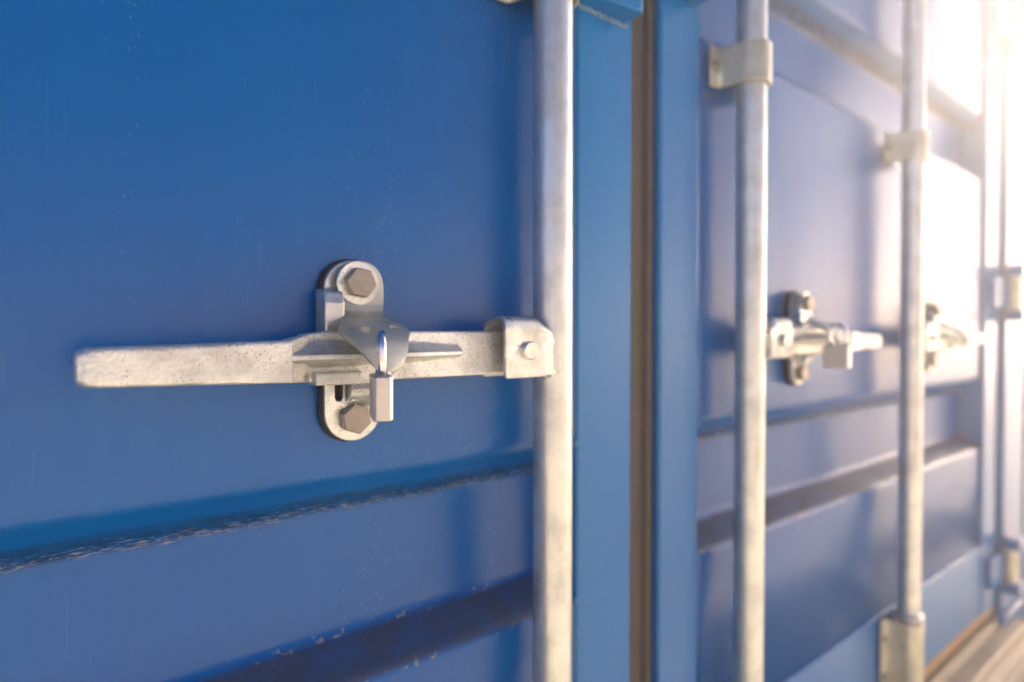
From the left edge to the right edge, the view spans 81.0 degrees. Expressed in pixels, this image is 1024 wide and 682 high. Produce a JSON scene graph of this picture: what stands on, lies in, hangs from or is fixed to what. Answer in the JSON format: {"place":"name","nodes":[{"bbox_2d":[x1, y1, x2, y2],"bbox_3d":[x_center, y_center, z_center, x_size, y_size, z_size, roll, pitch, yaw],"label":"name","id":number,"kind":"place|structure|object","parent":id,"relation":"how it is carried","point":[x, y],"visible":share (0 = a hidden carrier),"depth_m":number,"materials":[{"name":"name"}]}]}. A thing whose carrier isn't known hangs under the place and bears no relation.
{"place":"outdoors","nodes":[
{"label":"outdoors","id":0,"kind":"place"},
{"label":"ground","id":1,"kind":"structure","parent":0,"visible":0},
{"bbox_2d":[0,0,1023,681],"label":"shipping container","id":2,"kind":"object","parent":1,"relation":"on","point":[604,274],"visible":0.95,"depth_m":0.52,"materials":[{"name":"metal"}]},
{"bbox_2d":[0,0,630,681],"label":"container door","id":3,"kind":"structure","parent":2,"relation":"in","point":[172,171],"depth_m":0.42,"materials":[{"name":"blue paint"}]},
{"bbox_2d":[369,329,392,421],"bbox_3d":[-0.082,0.021,0.377,0.012,0.056,0.030,0,1,-18],"label":"padlock","id":4,"kind":"object","parent":2,"relation":"hanging from","point":[380,394],"visible":1,"depth_m":0.36,"materials":[{"name":"silver metal"}]},
{"bbox_2d":[652,0,999,681],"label":"container door","id":5,"kind":"structure","parent":2,"relation":"in","point":[833,199],"depth_m":0.93,"materials":[{"name":"blue paint"}]},
{"bbox_2d":[823,323,851,367],"bbox_3d":[0.406,0.005,0.749,0.012,0.056,0.030,-1,1,-42],"label":"padlock","id":6,"kind":"object","parent":2,"relation":"hanging from","point":[836,356],"visible":1,"depth_m":0.74,"materials":[{"name":"silver metal"}]},
{"bbox_2d":[1020,341,1023,597],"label":"shipping container","id":7,"kind":"object","parent":1,"relation":"on","point":[1022,534],"visible":0.01,"depth_m":1.57,"materials":[{"name":"blue metal"}]}
]}

